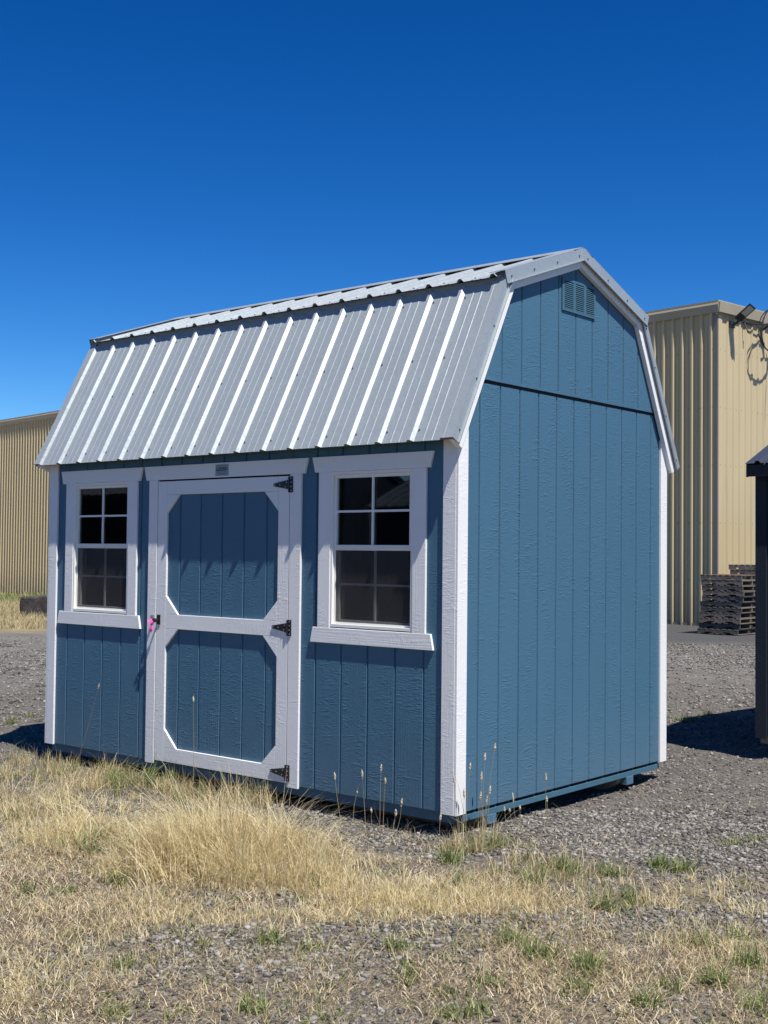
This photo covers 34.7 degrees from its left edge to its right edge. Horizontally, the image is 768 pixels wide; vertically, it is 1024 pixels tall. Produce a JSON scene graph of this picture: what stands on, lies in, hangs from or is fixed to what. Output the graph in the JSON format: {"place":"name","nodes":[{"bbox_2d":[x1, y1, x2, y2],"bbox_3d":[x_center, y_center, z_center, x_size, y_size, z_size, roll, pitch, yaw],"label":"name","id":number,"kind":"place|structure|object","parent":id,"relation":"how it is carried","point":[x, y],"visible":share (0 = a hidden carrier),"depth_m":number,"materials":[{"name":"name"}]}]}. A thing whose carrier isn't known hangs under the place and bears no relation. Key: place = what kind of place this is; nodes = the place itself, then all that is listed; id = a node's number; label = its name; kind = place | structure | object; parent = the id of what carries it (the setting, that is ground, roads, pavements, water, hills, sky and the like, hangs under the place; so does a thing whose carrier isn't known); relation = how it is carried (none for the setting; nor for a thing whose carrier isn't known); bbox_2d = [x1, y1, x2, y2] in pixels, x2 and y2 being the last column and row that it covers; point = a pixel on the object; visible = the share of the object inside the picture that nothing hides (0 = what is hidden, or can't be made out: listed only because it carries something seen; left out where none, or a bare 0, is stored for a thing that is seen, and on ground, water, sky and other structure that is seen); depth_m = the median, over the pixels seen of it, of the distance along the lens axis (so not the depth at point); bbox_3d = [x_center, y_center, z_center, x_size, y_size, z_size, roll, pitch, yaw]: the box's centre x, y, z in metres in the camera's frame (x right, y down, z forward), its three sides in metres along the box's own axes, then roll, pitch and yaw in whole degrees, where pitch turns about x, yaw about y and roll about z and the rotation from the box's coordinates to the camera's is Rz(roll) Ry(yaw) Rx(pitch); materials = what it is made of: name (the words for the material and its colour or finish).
{"place":"outdoors","nodes":[
{"label":"outdoors","id":0,"kind":"place"},
{"bbox_2d":[0,636,754,720],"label":"gravel","id":1,"kind":"structure","parent":0,"point":[751,663],"depth_m":17.68,"materials":[{"name":"grey gravel"}]},
{"bbox_2d":[0,593,767,1023],"bbox_3d":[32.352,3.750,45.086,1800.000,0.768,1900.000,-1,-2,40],"label":"ground","id":2,"kind":"structure","parent":0,"point":[684,633],"depth_m":5.73,"materials":[{"name":"grey gravel"}]},
{"bbox_2d":[20,595,46,616],"bbox_3d":[-9.202,2.637,34.159,1.605,0.720,0.829,0,-2,10],"label":"rock block","id":3,"kind":"object","parent":2,"relation":"on","point":[35,604],"visible":0.35,"depth_m":33.83,"materials":[{"name":"grey stone"}]},
{"bbox_2d":[74,684,99,771],"bbox_3d":[-2.074,1.512,8.578,0.273,0.651,0.013,-1,-2,40],"label":"grass stalk","id":4,"kind":"object","parent":2,"relation":"on","point":[88,725],"depth_m":8.57,"materials":[{"name":"beige plant"}]},
{"bbox_2d":[192,696,193,783],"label":"grass stalk","id":5,"kind":"object","parent":2,"relation":"on","point":[193,730],"depth_m":7.88,"materials":[{"name":"beige plant"}]},
{"bbox_2d":[334,772,339,815],"bbox_3d":[-0.272,1.656,7.151,0.045,0.290,0.013,1,-2,-18],"label":"grass stalk","id":6,"kind":"object","parent":2,"relation":"on","point":[336,790],"depth_m":7.15,"materials":[{"name":"beige plant"}]},
{"bbox_2d":[34,247,679,827],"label":"garden shed","id":7,"kind":"structure","parent":2,"relation":"on","point":[408,535],"depth_m":7.71,"materials":[{"name":"blue paint"}]},
{"bbox_2d":[57,467,143,628],"bbox_3d":[-1.993,0.255,8.786,0.945,1.110,0.117,-1,-2,40],"label":"window","id":8,"kind":"structure","parent":7,"relation":"in","point":[101,541],"depth_m":8.76,"materials":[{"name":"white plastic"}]},
{"bbox_2d":[148,619,153,631],"bbox_3d":[-1.565,0.762,8.272,0.058,0.089,0.020,-1,-2,40],"label":"ribbon","id":9,"kind":"object","parent":7,"relation":"attached to","point":[150,621],"visible":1,"depth_m":8.27,"materials":[{"name":"pink fabric"}]},
{"bbox_2d":[150,476,292,782],"bbox_3d":[-1.061,0.723,7.916,1.291,1.875,0.100,-1,-2,40],"label":"door","id":10,"kind":"structure","parent":7,"relation":"in","point":[223,626],"depth_m":7.91,"materials":[{"name":"blue paint"}]},
{"bbox_2d":[310,451,434,650],"bbox_3d":[-0.046,0.221,7.166,0.931,1.110,0.117,-1,-2,40],"label":"window","id":11,"kind":"structure","parent":7,"relation":"in","point":[335,485],"depth_m":7.17,"materials":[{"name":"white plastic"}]},
{"bbox_2d":[361,770,365,825],"bbox_3d":[-0.119,1.639,7.025,0.032,0.340,0.014,2,-2,-34],"label":"grass stalk","id":12,"kind":"object","parent":2,"relation":"on","point":[363,790],"depth_m":7.02,"materials":[{"name":"beige plant"}]},
{"bbox_2d":[379,764,381,829],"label":"grass stalk","id":13,"kind":"object","parent":2,"relation":"on","point":[380,790],"depth_m":6.96,"materials":[{"name":"beige plant"}]},
{"bbox_2d":[0,760,767,1023],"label":"dry grass","id":14,"kind":"structure","parent":2,"relation":"on","point":[243,844],"depth_m":5.73,"materials":[{"name":"plant"}]},
{"bbox_2d":[0,300,767,625],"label":"warehouse","id":15,"kind":"structure","parent":2,"relation":"on","point":[712,366],"depth_m":33.71,"materials":[{"name":"beige metal"}]},
{"bbox_2d":[729,304,755,327],"bbox_3d":[9.666,-5.290,33.129,0.240,0.578,0.702,2,-3,-42],"label":"flood light","id":16,"kind":"object","parent":15,"relation":"attached to","point":[745,312],"visible":1,"depth_m":33.11,"materials":[{"name":"grey metal"}]},
{"bbox_2d":[743,310,767,350],"bbox_3d":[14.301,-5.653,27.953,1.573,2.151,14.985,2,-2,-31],"label":"cable coil","id":17,"kind":"object","parent":15,"relation":"hanging from","point":[761,331],"visible":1,"depth_m":33.66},
{"bbox_2d":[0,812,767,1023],"bbox_3d":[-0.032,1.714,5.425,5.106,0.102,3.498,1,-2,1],"label":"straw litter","id":18,"kind":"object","parent":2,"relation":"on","point":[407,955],"visible":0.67,"depth_m":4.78,"materials":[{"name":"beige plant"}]},
{"bbox_2d":[382,777,385,829],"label":"grass stalk","id":19,"kind":"object","parent":2,"relation":"on","point":[384,796],"depth_m":6.96,"materials":[{"name":"beige plant"}]},
{"bbox_2d":[0,589,767,1023],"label":"weeds","id":20,"kind":"object","parent":2,"relation":"on","point":[586,959],"visible":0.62,"depth_m":4.87,"materials":[{"name":"green plant"}]},
{"bbox_2d":[453,776,457,834],"bbox_3d":[0.388,1.602,6.634,0.034,0.363,0.013,1,-2,-17],"label":"grass stalk","id":21,"kind":"object","parent":2,"relation":"on","point":[454,781],"depth_m":6.63,"materials":[{"name":"beige plant"}]},
{"bbox_2d":[465,762,470,838],"bbox_3d":[0.451,1.562,6.590,0.035,0.443,0.013,-1,-2,40],"label":"grass stalk","id":22,"kind":"object","parent":2,"relation":"on","point":[467,791],"depth_m":6.59,"materials":[{"name":"beige plant"}]},
{"bbox_2d":[480,771,482,834],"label":"grass stalk","id":23,"kind":"object","parent":2,"relation":"on","point":[481,777],"depth_m":6.75,"materials":[{"name":"beige plant"}]},
{"bbox_2d":[481,753,485,835],"bbox_3d":[0.528,1.533,6.555,0.030,0.499,0.015,-1,-2,40],"label":"grass stalk","id":24,"kind":"object","parent":2,"relation":"on","point":[483,787],"depth_m":6.55,"materials":[{"name":"beige plant"}]},
{"bbox_2d":[485,785,490,829],"bbox_3d":[0.566,1.639,6.734,0.041,0.286,0.013,0,-2,9],"label":"grass stalk","id":25,"kind":"object","parent":2,"relation":"on","point":[489,800],"depth_m":6.73,"materials":[{"name":"beige plant"}]},
{"bbox_2d":[483,743,495,837],"bbox_3d":[0.567,1.513,6.627,0.070,0.537,0.014,0,-2,11],"label":"grass stalk","id":26,"kind":"object","parent":2,"relation":"on","point":[489,783],"depth_m":6.63,"materials":[{"name":"beige plant"}]},
{"bbox_2d":[512,792,515,824],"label":"grass stalk","id":27,"kind":"object","parent":2,"relation":"on","point":[513,804],"depth_m":7.05,"materials":[{"name":"beige plant"}]},
{"bbox_2d":[545,773,546,801],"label":"grass stalk","id":28,"kind":"object","parent":2,"relation":"on","point":[545,786],"depth_m":7.24,"materials":[{"name":"beige plant"}]},
{"bbox_2d":[697,627,754,634],"bbox_3d":[8.245,2.837,29.435,1.020,0.124,1.208,-1,-3,41],"label":"pallet","id":29,"kind":"object","parent":2,"relation":"on","point":[722,631],"visible":0.77,"depth_m":29.07,"materials":[{"name":"grey wood"}]},
{"bbox_2d":[699,622,754,629],"bbox_3d":[8.280,2.707,29.434,1.020,0.124,1.208,-1,-3,40],"label":"pallet","id":30,"kind":"object","parent":29,"relation":"on","point":[725,626],"visible":0.77,"depth_m":29.05,"materials":[{"name":"grey wood"}]},
{"bbox_2d":[699,616,754,623],"bbox_3d":[8.287,2.578,29.397,1.020,0.124,1.208,-1,-3,41],"label":"pallet","id":31,"kind":"object","parent":30,"relation":"on","point":[722,620],"visible":0.76,"depth_m":29.02,"materials":[{"name":"grey wood"}]},
{"bbox_2d":[699,611,754,618],"bbox_3d":[8.289,2.450,29.424,1.020,0.124,1.208,-1,-3,40],"label":"pallet","id":32,"kind":"object","parent":31,"relation":"on","point":[736,615],"visible":0.79,"depth_m":29.04,"materials":[{"name":"grey wood"}]},
{"bbox_2d":[701,606,754,612],"bbox_3d":[8.318,2.324,29.421,1.020,0.124,1.208,-1,-2,40],"label":"pallet","id":33,"kind":"object","parent":32,"relation":"on","point":[725,609],"visible":0.7,"depth_m":29.03,"materials":[{"name":"grey wood"}]},
{"bbox_2d":[700,601,754,607],"bbox_3d":[8.314,2.201,29.445,1.020,0.124,1.208,-1,-3,40],"label":"pallet","id":34,"kind":"object","parent":33,"relation":"on","point":[726,604],"visible":0.75,"depth_m":29.05,"materials":[{"name":"grey wood"}]},
{"bbox_2d":[702,595,754,601],"bbox_3d":[8.337,2.071,29.402,1.020,0.124,1.208,-1,-3,39],"label":"pallet","id":35,"kind":"object","parent":34,"relation":"on","point":[714,598],"visible":0.78,"depth_m":29.01,"materials":[{"name":"grey wood"}]},
{"bbox_2d":[703,590,754,596],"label":"pallet","id":36,"kind":"object","parent":35,"relation":"on","point":[731,593],"visible":0.82,"depth_m":28.98,"materials":[{"name":"grey wood"}]},
{"bbox_2d":[702,585,754,590],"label":"pallet","id":37,"kind":"object","parent":36,"relation":"on","point":[728,588],"visible":0.77,"depth_m":29.04,"materials":[{"name":"grey wood"}]},
{"bbox_2d":[701,580,754,585],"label":"pallet","id":38,"kind":"object","parent":37,"relation":"on","point":[731,582],"visible":0.82,"depth_m":29.04,"materials":[{"name":"grey wood"}]},
{"bbox_2d":[701,574,754,580],"bbox_3d":[8.320,1.563,29.450,1.020,0.124,1.208,-1,-2,39],"label":"pallet","id":39,"kind":"object","parent":38,"relation":"on","point":[739,577],"visible":0.91,"depth_m":29.12,"materials":[{"name":"grey wood"}]},
{"bbox_2d":[730,570,754,574],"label":"pallet","id":40,"kind":"object","parent":39,"relation":"on","point":[746,572],"visible":0.45,"depth_m":30.24,"materials":[{"name":"grey wood"}]},
{"bbox_2d":[729,564,754,569],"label":"pallet","id":41,"kind":"object","parent":40,"relation":"on","point":[743,567],"visible":0.6,"depth_m":30.34,"materials":[{"name":"grey wood"}]},
{"bbox_2d":[745,445,767,743],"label":"storage shed","id":42,"kind":"structure","parent":2,"relation":"on","point":[756,467],"depth_m":9.49,"materials":[{"name":"grey paint"}]},
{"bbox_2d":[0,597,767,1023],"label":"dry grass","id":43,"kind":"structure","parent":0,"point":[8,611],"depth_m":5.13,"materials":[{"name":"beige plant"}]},
{"bbox_2d":[0,0,767,419],"label":"sky","id":44,"kind":"structure","parent":0,"point":[161,160],"materials":[{"name":"blue"}]}
]}

